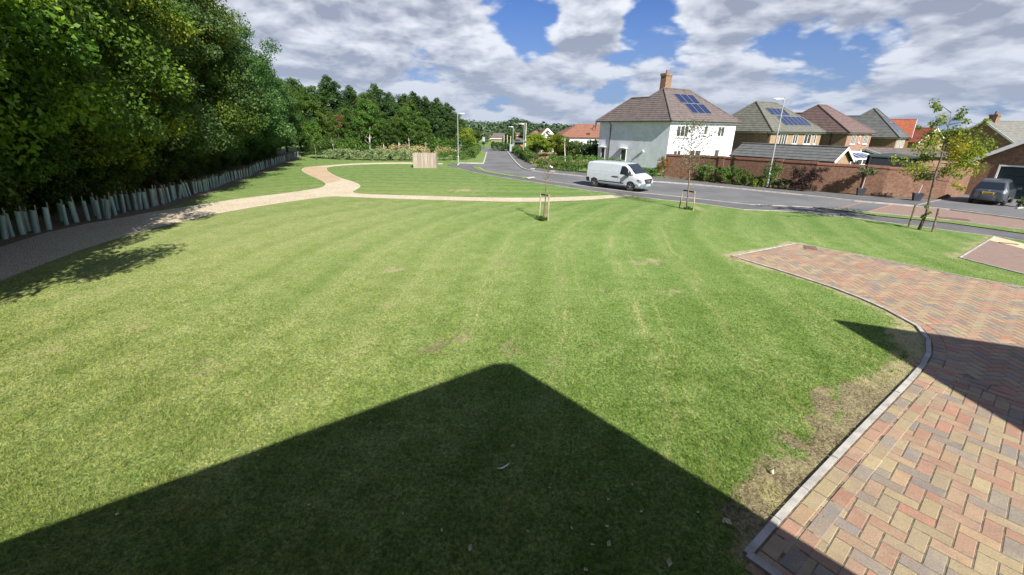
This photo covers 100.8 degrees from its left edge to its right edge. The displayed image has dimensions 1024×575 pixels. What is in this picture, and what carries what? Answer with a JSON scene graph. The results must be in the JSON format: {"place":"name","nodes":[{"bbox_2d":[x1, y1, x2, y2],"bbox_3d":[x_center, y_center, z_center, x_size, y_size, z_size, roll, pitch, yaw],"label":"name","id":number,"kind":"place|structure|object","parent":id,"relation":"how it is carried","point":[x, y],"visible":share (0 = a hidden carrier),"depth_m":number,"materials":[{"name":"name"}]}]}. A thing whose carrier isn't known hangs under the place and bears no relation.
{"place":"outdoors","nodes":[
{"label":"outdoors","id":0,"kind":"place"},
{"bbox_2d":[0,153,302,246],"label":"mulch bed","id":1,"kind":"object","parent":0,"point":[56,224],"visible":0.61,"depth_m":23.32,"materials":[{"name":"soil"}]},
{"bbox_2d":[0,210,8,238],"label":"tree guard","id":2,"kind":"object","parent":1,"relation":"on","point":[4,229],"visible":0.88,"depth_m":16.16,"materials":[{"name":"teal plastic"}]},
{"bbox_2d":[0,191,26,227],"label":"understorey shrub","id":3,"kind":"object","parent":1,"relation":"on","point":[8,209],"visible":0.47,"depth_m":17.64,"materials":[{"name":"green plant"}]},
{"bbox_2d":[14,206,26,234],"bbox_3d":[-19.551,-2.641,16.834,0.158,1.183,0.218,22,24,35],"label":"tree guard","id":4,"kind":"object","parent":1,"relation":"on","point":[19,218],"visible":0.82,"depth_m":16.82,"materials":[{"name":"teal plastic"}]},
{"bbox_2d":[0,121,46,219],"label":"understorey shrub","id":5,"kind":"object","parent":1,"relation":"on","point":[14,183],"visible":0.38,"depth_m":17.68,"materials":[{"name":"green plant"}]},
{"bbox_2d":[29,205,40,232],"bbox_3d":[-19.314,-2.744,17.129,0.157,1.176,0.219,13,19,14],"label":"tree guard","id":6,"kind":"object","parent":1,"relation":"on","point":[34,221],"visible":0.81,"depth_m":17.11,"materials":[{"name":"teal plastic"}]},
{"bbox_2d":[18,168,74,216],"bbox_3d":[-22.976,-4.726,20.115,3.183,3.029,3.732,-4,21,-12],"label":"understorey shrub","id":7,"kind":"object","parent":1,"relation":"on","point":[42,196],"visible":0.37,"depth_m":19.98,"materials":[{"name":"green plant"}]},
{"bbox_2d":[11,129,92,214],"bbox_3d":[-23.002,-5.660,19.631,5.104,4.774,5.255,-2,21,-8],"label":"understorey shrub","id":8,"kind":"object","parent":1,"relation":"on","point":[69,189],"visible":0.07,"depth_m":20.74,"materials":[{"name":"green plant"}]},
{"bbox_2d":[0,0,121,182],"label":"broadleaf tree","id":9,"kind":"object","parent":1,"relation":"on","point":[33,33],"visible":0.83,"depth_m":14.67,"materials":[{"name":"green plant"}]},
{"bbox_2d":[0,0,170,222],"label":"broadleaf tree","id":10,"kind":"object","parent":1,"relation":"on","point":[57,150],"visible":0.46,"depth_m":17.14,"materials":[{"name":"green plant"}]},
{"bbox_2d":[64,156,125,205],"bbox_3d":[-23.394,-5.859,23.047,3.219,3.063,3.774,10,23,23],"label":"understorey shrub","id":11,"kind":"object","parent":1,"relation":"on","point":[94,172],"visible":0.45,"depth_m":23.06,"materials":[{"name":"green plant"}]},
{"bbox_2d":[68,124,129,195],"bbox_3d":[-23.928,-6.951,22.826,5.239,4.901,5.394,1,21,1],"label":"understorey shrub","id":12,"kind":"object","parent":1,"relation":"on","point":[104,183],"visible":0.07,"depth_m":23.64,"materials":[{"name":"green plant"}]},
{"bbox_2d":[4,0,197,208],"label":"broadleaf tree","id":13,"kind":"object","parent":1,"relation":"on","point":[144,57],"visible":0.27,"depth_m":20.45,"materials":[{"name":"green plant"}]},
{"bbox_2d":[98,166,146,195],"bbox_3d":[-24.568,-7.013,25.878,3.947,3.204,3.367,16,26,35],"label":"understorey shrub","id":14,"kind":"object","parent":1,"relation":"on","point":[134,178],"visible":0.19,"depth_m":26.13,"materials":[{"name":"green plant"}]},
{"bbox_2d":[51,0,233,196],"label":"broadleaf tree","id":15,"kind":"object","parent":1,"relation":"on","point":[211,52],"visible":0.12,"depth_m":25.07,"materials":[{"name":"green plant"}]},
{"bbox_2d":[136,146,182,189],"bbox_3d":[-24.863,-8.238,28.768,4.286,3.479,3.656,-18,28,-41],"label":"understorey shrub","id":16,"kind":"object","parent":1,"relation":"on","point":[166,177],"visible":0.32,"depth_m":28.96,"materials":[{"name":"green plant"}]},
{"bbox_2d":[147,139,187,184],"bbox_3d":[-26.346,-9.452,29.669,5.127,4.658,4.980,15,25,34],"label":"understorey shrub","id":17,"kind":"object","parent":1,"relation":"on","point":[183,163],"visible":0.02,"depth_m":30.44,"materials":[{"name":"green plant"}]},
{"bbox_2d":[67,0,269,187],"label":"broadleaf tree","id":18,"kind":"object","parent":1,"relation":"on","point":[226,111],"visible":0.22,"depth_m":28.80,"materials":[{"name":"green plant"}]},
{"bbox_2d":[162,152,198,183],"bbox_3d":[-25.701,-9.271,31.738,3.416,3.250,4.004,-10,23,-26],"label":"understorey shrub","id":19,"kind":"object","parent":1,"relation":"on","point":[187,175],"visible":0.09,"depth_m":32.13,"materials":[{"name":"green plant"}]},
{"bbox_2d":[176,153,211,178],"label":"understorey shrub","id":20,"kind":"object","parent":1,"relation":"on","point":[198,161],"visible":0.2,"depth_m":34.48,"materials":[{"name":"green plant"}]},
{"bbox_2d":[148,0,272,179],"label":"broadleaf tree","id":21,"kind":"object","parent":1,"relation":"on","point":[244,94],"visible":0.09,"depth_m":32.22,"materials":[{"name":"green plant"}]},
{"bbox_2d":[192,22,271,174],"bbox_3d":[-27.246,-16.134,35.133,12.962,13.290,12.473,-13,25,-32],"label":"broadleaf tree","id":22,"kind":"object","parent":1,"relation":"on","point":[258,65],"visible":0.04,"depth_m":35.76,"materials":[{"name":"green plant"}]},
{"bbox_2d":[203,64,285,165],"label":"broadleaf tree","id":23,"kind":"object","parent":1,"relation":"on","point":[276,84],"visible":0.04,"depth_m":44.78,"materials":[{"name":"green plant"}]},
{"bbox_2d":[204,7,297,169],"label":"broadleaf tree","id":24,"kind":"object","parent":1,"relation":"on","point":[268,75],"visible":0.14,"depth_m":40.08,"materials":[{"name":"green plant"}]},
{"bbox_2d":[253,77,301,161],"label":"broadleaf tree","id":25,"kind":"object","parent":1,"relation":"on","point":[292,102],"visible":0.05,"depth_m":49.50,"materials":[{"name":"green plant"}]},
{"bbox_2d":[261,79,300,152],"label":"broadleaf tree","id":26,"kind":"object","parent":1,"relation":"on","point":[290,112],"visible":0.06,"depth_m":53.45,"materials":[{"name":"green plant"}]},
{"bbox_2d":[275,83,307,156],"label":"broadleaf tree","id":27,"kind":"object","parent":1,"relation":"on","point":[299,114],"visible":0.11,"depth_m":58.24,"materials":[{"name":"green plant"}]},
{"bbox_2d":[0,162,627,280],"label":"path","id":28,"kind":"structure","parent":0,"point":[26,254],"depth_m":19.56,"materials":[{"name":"beige gravel"}]},
{"bbox_2d":[302,166,341,182],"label":"path","id":29,"kind":"structure","parent":0,"point":[321,173],"depth_m":39.32,"materials":[{"name":"gravel"}]},
{"bbox_2d":[0,139,1023,574],"bbox_3d":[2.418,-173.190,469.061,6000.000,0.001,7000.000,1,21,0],"label":"lawn","id":30,"kind":"structure","parent":0,"point":[622,231],"depth_m":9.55,"materials":[{"name":"green plant"}]},
{"bbox_2d":[0,0,56,88],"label":"broadleaf tree","id":31,"kind":"object","parent":30,"relation":"on","point":[4,74],"visible":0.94,"depth_m":11.85,"materials":[{"name":"green plant"}]},
{"bbox_2d":[0,0,91,196],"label":"broadleaf tree","id":32,"kind":"object","parent":30,"relation":"on","point":[4,163],"visible":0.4,"depth_m":13.82,"materials":[{"name":"green plant"}]},
{"bbox_2d":[284,77,322,150],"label":"broadleaf tree","id":33,"kind":"object","parent":30,"relation":"on","point":[311,103],"visible":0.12,"depth_m":69.03,"materials":[{"name":"green plant"}]},
{"bbox_2d":[300,120,322,159],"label":"young tree","id":34,"kind":"object","parent":30,"relation":"on","point":[312,126],"visible":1,"depth_m":53.43,"materials":[{"name":"green plant"}]},
{"bbox_2d":[1,196,627,280],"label":"kerb","id":35,"kind":"structure","parent":30,"relation":"on","point":[246,208],"depth_m":20.93,"materials":[{"name":"concrete"}]},
{"bbox_2d":[303,85,335,146],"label":"broadleaf tree","id":36,"kind":"object","parent":30,"relation":"on","point":[310,90],"visible":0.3,"depth_m":72.91,"materials":[{"name":"green plant"}]},
{"bbox_2d":[322,112,339,148],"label":"birch tree","id":37,"kind":"object","parent":30,"relation":"on","point":[331,129],"visible":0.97,"depth_m":63.79,"materials":[{"name":"green plant"}]},
{"bbox_2d":[312,74,351,144],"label":"broadleaf tree","id":38,"kind":"object","parent":30,"relation":"on","point":[328,91],"visible":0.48,"depth_m":74.07,"materials":[{"name":"green plant"}]},
{"bbox_2d":[334,108,361,142],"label":"broadleaf tree","id":39,"kind":"object","parent":30,"relation":"on","point":[347,126],"visible":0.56,"depth_m":70.25,"materials":[{"name":"green plant"}]},
{"bbox_2d":[333,85,365,144],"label":"broadleaf tree","id":40,"kind":"object","parent":30,"relation":"on","point":[349,94],"visible":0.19,"depth_m":76.09,"materials":[{"name":"green plant"}]},
{"bbox_2d":[348,92,381,140],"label":"broadleaf tree","id":41,"kind":"object","parent":30,"relation":"on","point":[363,95],"visible":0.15,"depth_m":76.75,"materials":[{"name":"green plant"}]},
{"bbox_2d":[351,98,381,147],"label":"birch tree","id":42,"kind":"object","parent":30,"relation":"on","point":[362,113],"visible":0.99,"depth_m":62.81,"materials":[{"name":"green plant"}]},
{"bbox_2d":[320,148,413,160],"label":"hedge","id":43,"kind":"object","parent":30,"relation":"on","point":[337,153],"visible":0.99,"depth_m":54.81,"materials":[{"name":"green plant"}]},
{"bbox_2d":[366,83,393,138],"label":"broadleaf tree","id":44,"kind":"object","parent":30,"relation":"on","point":[375,92],"visible":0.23,"depth_m":77.78,"materials":[{"name":"green plant"}]},
{"bbox_2d":[373,118,391,146],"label":"birch tree","id":45,"kind":"object","parent":30,"relation":"on","point":[382,123],"visible":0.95,"depth_m":64.03,"materials":[{"name":"green plant"}]},
{"bbox_2d":[293,134,482,154],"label":"undergrowth","id":46,"kind":"object","parent":30,"relation":"on","point":[361,143],"visible":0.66,"depth_m":66.00,"materials":[{"name":"green plant"}]},
{"bbox_2d":[379,91,406,145],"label":"broadleaf tree","id":47,"kind":"object","parent":30,"relation":"on","point":[389,102],"visible":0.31,"depth_m":78.27,"materials":[{"name":"green plant"}]},
{"bbox_2d":[388,114,402,144],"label":"birch tree","id":48,"kind":"object","parent":30,"relation":"on","point":[397,134],"visible":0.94,"depth_m":63.79,"materials":[{"name":"green plant"}]},
{"bbox_2d":[391,93,420,143],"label":"broadleaf tree","id":49,"kind":"object","parent":30,"relation":"on","point":[403,101],"visible":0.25,"depth_m":80.59,"materials":[{"name":"green plant"}]},
{"bbox_2d":[398,106,419,147],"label":"birch tree","id":50,"kind":"object","parent":30,"relation":"on","point":[407,114],"visible":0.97,"depth_m":63.19,"materials":[{"name":"green plant"}]},
{"bbox_2d":[375,143,456,155],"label":"dry bramble","id":51,"kind":"object","parent":30,"relation":"on","point":[415,148],"visible":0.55,"depth_m":63.24,"materials":[{"name":"beige plant"}]},
{"bbox_2d":[405,91,427,142],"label":"broadleaf tree","id":52,"kind":"object","parent":30,"relation":"on","point":[414,97],"visible":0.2,"depth_m":82.05,"materials":[{"name":"green plant"}]},
{"bbox_2d":[416,118,431,144],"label":"birch tree","id":53,"kind":"object","parent":30,"relation":"on","point":[424,127],"visible":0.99,"depth_m":64.21,"materials":[{"name":"green plant"}]},
{"bbox_2d":[412,152,437,167],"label":"wooden enclosure","id":54,"kind":"object","parent":30,"relation":"on","point":[420,160],"visible":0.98,"depth_m":45.84,"materials":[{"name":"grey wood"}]},
{"bbox_2d":[415,96,439,138],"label":"broadleaf tree","id":55,"kind":"object","parent":30,"relation":"on","point":[425,103],"visible":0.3,"depth_m":82.20,"materials":[{"name":"green plant"}]},
{"bbox_2d":[424,97,453,141],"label":"broadleaf tree","id":56,"kind":"object","parent":30,"relation":"on","point":[439,110],"visible":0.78,"depth_m":82.49,"materials":[{"name":"green plant"}]},
{"bbox_2d":[439,102,459,140],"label":"broadleaf tree","id":57,"kind":"object","parent":30,"relation":"on","point":[449,109],"visible":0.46,"depth_m":84.87,"materials":[{"name":"green plant"}]},
{"bbox_2d":[437,150,472,159],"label":"hedge","id":58,"kind":"object","parent":30,"relation":"on","point":[464,155],"visible":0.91,"depth_m":57.19,"materials":[{"name":"green plant"}]},
{"bbox_2d":[457,127,476,145],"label":"yellow green tree","id":59,"kind":"object","parent":30,"relation":"on","point":[464,132],"visible":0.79,"depth_m":69.25,"materials":[{"name":"green plant"}]},
{"bbox_2d":[455,126,565,138],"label":"woodland","id":60,"kind":"object","parent":30,"relation":"on","point":[529,130],"visible":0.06,"depth_m":169.27,"materials":[{"name":"plant"}]},
{"bbox_2d":[496,117,535,129],"bbox_3d":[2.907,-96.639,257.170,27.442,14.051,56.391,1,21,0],"label":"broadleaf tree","id":61,"kind":"object","parent":30,"relation":"on","point":[509,122],"visible":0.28,"depth_m":235.81,"materials":[{"name":"plant"}]},
{"bbox_2d":[511,146,539,162],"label":"hedge","id":62,"kind":"object","parent":30,"relation":"on","point":[526,154],"visible":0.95,"depth_m":58.35,"materials":[{"name":"green plant"}]},
{"bbox_2d":[525,133,551,153],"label":"yellow green tree","id":63,"kind":"object","parent":30,"relation":"on","point":[537,139],"visible":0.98,"depth_m":57.90,"materials":[{"name":"green plant"}]},
{"bbox_2d":[542,133,566,154],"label":"yellow green tree","id":64,"kind":"object","parent":30,"relation":"on","point":[555,146],"visible":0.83,"depth_m":60.46,"materials":[{"name":"green plant"}]},
{"bbox_2d":[536,158,588,171],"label":"hedge","id":65,"kind":"object","parent":30,"relation":"on","point":[571,166],"visible":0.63,"depth_m":44.79,"materials":[{"name":"green plant"}]},
{"bbox_2d":[544,154,631,166],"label":"hedge","id":66,"kind":"object","parent":30,"relation":"on","point":[577,157],"visible":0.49,"depth_m":49.64,"materials":[{"name":"green plant"}]},
{"bbox_2d":[479,167,812,207],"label":"kerb","id":67,"kind":"structure","parent":30,"relation":"on","point":[669,195],"depth_m":28.82,"materials":[{"name":"concrete"}]},
{"bbox_2d":[596,70,741,171],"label":"white house","id":68,"kind":"structure","parent":30,"relation":"on","point":[640,131],"depth_m":47.16,"materials":[{"name":"white paint"}]},
{"bbox_2d":[671,119,721,209],"bbox_3d":[9.950,-6.744,23.351,2.551,4.921,2.824,1,21,0],"label":"young tree","id":69,"kind":"object","parent":30,"relation":"on","point":[691,126],"visible":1,"depth_m":23.01,"materials":[{"name":"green plant"}]},
{"bbox_2d":[464,119,955,133],"bbox_3d":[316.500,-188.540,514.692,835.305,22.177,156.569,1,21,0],"label":"distant woodland","id":70,"kind":"object","parent":30,"relation":"on","point":[494,124],"visible":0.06,"depth_m":458.82,"materials":[{"name":"plant"}]},
{"bbox_2d":[459,168,1023,240],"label":"kerb","id":71,"kind":"structure","parent":30,"relation":"on","point":[762,210],"depth_m":24.29,"materials":[{"name":"concrete"}]},
{"bbox_2d":[745,551,782,574],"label":"kerb","id":72,"kind":"structure","parent":30,"relation":"on","point":[761,563],"depth_m":4.44,"materials":[{"name":"concrete"}]},
{"bbox_2d":[519,165,1023,219],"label":"kerb","id":73,"kind":"structure","parent":30,"relation":"on","point":[815,196],"depth_m":28.83,"materials":[{"name":"concrete"}]},
{"bbox_2d":[730,101,826,156],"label":"brick house","id":74,"kind":"structure","parent":30,"relation":"on","point":[759,120],"depth_m":51.95,"materials":[{"name":"brown tile"}]},
{"bbox_2d":[729,142,854,163],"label":"garage","id":75,"kind":"structure","parent":30,"relation":"on","point":[827,154],"depth_m":38.75,"materials":[{"name":"grey tile"}]},
{"bbox_2d":[731,255,930,554],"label":"kerb","id":76,"kind":"structure","parent":30,"relation":"on","point":[762,536],"depth_m":6.29,"materials":[{"name":"concrete"}]},
{"bbox_2d":[794,104,876,150],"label":"brick house","id":77,"kind":"structure","parent":30,"relation":"on","point":[841,129],"depth_m":58.91,"materials":[{"name":"brown tile"}]},
{"bbox_2d":[849,150,868,164],"bbox_3d":[33.277,-11.808,40.648,4.805,2.734,2.796,-14,25,-35],"label":"conservatory","id":78,"kind":"object","parent":30,"relation":"on","point":[860,156],"visible":0.36,"depth_m":39.73,"materials":[{"name":"white plastic"}]},
{"bbox_2d":[847,108,910,147],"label":"brick house","id":79,"kind":"structure","parent":30,"relation":"on","point":[890,133],"depth_m":62.49,"materials":[{"name":"grey tile"}]},
{"bbox_2d":[865,153,919,167],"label":"garage roof","id":80,"kind":"structure","parent":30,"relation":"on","point":[882,159],"depth_m":35.85,"materials":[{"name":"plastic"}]},
{"bbox_2d":[891,119,916,147],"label":"gabled house","id":81,"kind":"structure","parent":30,"relation":"on","point":[907,126],"depth_m":76.48,"materials":[{"name":"orange tile"}]},
{"bbox_2d":[856,148,954,167],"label":"garage","id":82,"kind":"structure","parent":30,"relation":"on","point":[890,150],"depth_m":43.52,"materials":[{"name":"grey tile"}]},
{"bbox_2d":[796,243,1023,286],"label":"kerb","id":83,"kind":"structure","parent":30,"relation":"on","point":[920,267],"depth_m":14.36,"materials":[{"name":"concrete"}]},
{"bbox_2d":[907,127,943,149],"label":"gabled house","id":84,"kind":"structure","parent":30,"relation":"on","point":[917,133],"depth_m":84.11,"materials":[{"name":"red tile"}]},
{"bbox_2d":[888,97,1000,229],"bbox_3d":[19.448,-5.371,19.064,6.590,5.749,2.410,-7,22,-19],"label":"young tree","id":85,"kind":"object","parent":30,"relation":"on","point":[958,155],"visible":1,"depth_m":18.74,"materials":[{"name":"green plant"}]},
{"bbox_2d":[942,111,1023,166],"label":"gabled house","id":86,"kind":"structure","parent":30,"relation":"on","point":[1009,132],"depth_m":55.63,"materials":[{"name":"brown tile"}]},
{"bbox_2d":[964,140,1023,199],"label":"garage","id":87,"kind":"structure","parent":30,"relation":"on","point":[1006,162],"depth_m":29.30,"materials":[{"name":"brown brick"}]},
{"bbox_2d":[997,166,1023,199],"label":"door","id":88,"kind":"structure","parent":87,"relation":"in","point":[1016,174],"depth_m":29.13,"materials":[{"name":"metal"}]},
{"bbox_2d":[538,121,599,151],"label":"red roofed building","id":89,"kind":"structure","parent":0,"point":[584,133],"depth_m":80.94,"materials":[{"name":"orange tile"}]},
{"bbox_2d":[187,0,1023,130],"label":"sky","id":90,"kind":"structure","parent":0,"point":[563,62],"materials":[{"name":"blue"}]},
{"bbox_2d":[461,150,887,210],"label":"road","id":91,"kind":"structure","parent":0,"point":[502,162],"depth_m":31.34,"materials":[{"name":"grey asphalt"}]},
{"bbox_2d":[586,160,652,190],"bbox_3d":[8.195,-8.539,32.151,2.360,1.950,4.955,-18,28,-40],"label":"van","id":92,"kind":"object","parent":91,"relation":"on","point":[630,176],"visible":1,"depth_m":31.30,"materials":[{"name":"white metal"}]},
{"bbox_2d":[870,205,1023,228],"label":"block paving","id":93,"kind":"structure","parent":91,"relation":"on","point":[971,217],"depth_m":23.52,"materials":[{"name":"brick"}]},
{"bbox_2d":[449,164,1023,239],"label":"pavement","id":94,"kind":"structure","parent":0,"point":[969,229],"depth_m":24.73,"materials":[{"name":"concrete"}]},
{"bbox_2d":[664,176,814,191],"bbox_3d":[18.297,-8.824,35.814,1.847,0.001,12.575,-16,27,-37],"label":"planting bed","id":95,"kind":"object","parent":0,"point":[692,179],"visible":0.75,"depth_m":36.23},
{"bbox_2d":[699,163,719,181],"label":"shrub","id":96,"kind":"object","parent":95,"relation":"on","point":[711,167],"visible":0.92,"depth_m":36.39,"materials":[{"name":"green plant"}]},
{"bbox_2d":[721,165,741,183],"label":"shrub","id":97,"kind":"object","parent":95,"relation":"on","point":[727,172],"visible":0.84,"depth_m":35.11,"materials":[{"name":"green plant"}]},
{"bbox_2d":[761,163,783,186],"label":"shrub","id":98,"kind":"object","parent":95,"relation":"on","point":[774,175],"visible":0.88,"depth_m":33.41,"materials":[{"name":"green plant"}]},
{"bbox_2d":[790,166,828,190],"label":"purple shrub","id":99,"kind":"object","parent":95,"relation":"on","point":[813,174],"visible":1,"depth_m":31.50,"materials":[{"name":"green plant"}]},
{"bbox_2d":[508,151,1022,217],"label":"pavement","id":100,"kind":"structure","parent":0,"point":[883,199],"depth_m":31.45,"materials":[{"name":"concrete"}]},
{"bbox_2d":[664,154,974,198],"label":"garden wall","id":101,"kind":"structure","parent":100,"relation":"on","point":[884,181],"depth_m":31.08,"materials":[{"name":"brick"}]},
{"bbox_2d":[856,165,878,195],"bbox_3d":[24.777,-7.535,29.816,1.433,2.040,1.442,10,23,23],"label":"potted olive","id":102,"kind":"object","parent":100,"relation":"on","point":[862,170],"visible":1,"depth_m":29.54,"materials":[{"name":"green plant"}]},
{"bbox_2d":[911,169,940,200],"bbox_3d":[26.812,-6.696,27.539,1.353,2.138,1.339,5,21,12],"label":"potted olive","id":103,"kind":"object","parent":100,"relation":"on","point":[918,196],"visible":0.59,"depth_m":27.65,"materials":[{"name":"green plant"}]},
{"bbox_2d":[732,243,1023,574],"bbox_3d":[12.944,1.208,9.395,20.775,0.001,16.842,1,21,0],"label":"driveway","id":104,"kind":"structure","parent":0,"point":[782,555],"depth_m":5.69,"materials":[{"name":"brown brick"}]},
{"bbox_2d":[817,207,1023,232],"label":"verge","id":105,"kind":"structure","parent":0,"point":[966,223],"depth_m":21.79,"materials":[{"name":"green plant"}]},
{"bbox_2d":[920,194,1023,217],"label":"driveway","id":106,"kind":"structure","parent":0,"point":[960,202],"depth_m":26.28,"materials":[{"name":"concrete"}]},
{"bbox_2d":[968,178,1021,205],"bbox_3d":[31.229,-6.287,27.397,3.594,1.570,2.080,-13,25,-32],"label":"car","id":107,"kind":"object","parent":106,"relation":"on","point":[1002,191],"visible":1,"depth_m":26.49,"materials":[{"name":"grey metal"}]},
{"bbox_2d":[962,240,1023,272],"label":"paving","id":108,"kind":"structure","parent":0,"point":[997,254],"depth_m":15.90,"materials":[{"name":"brick"}]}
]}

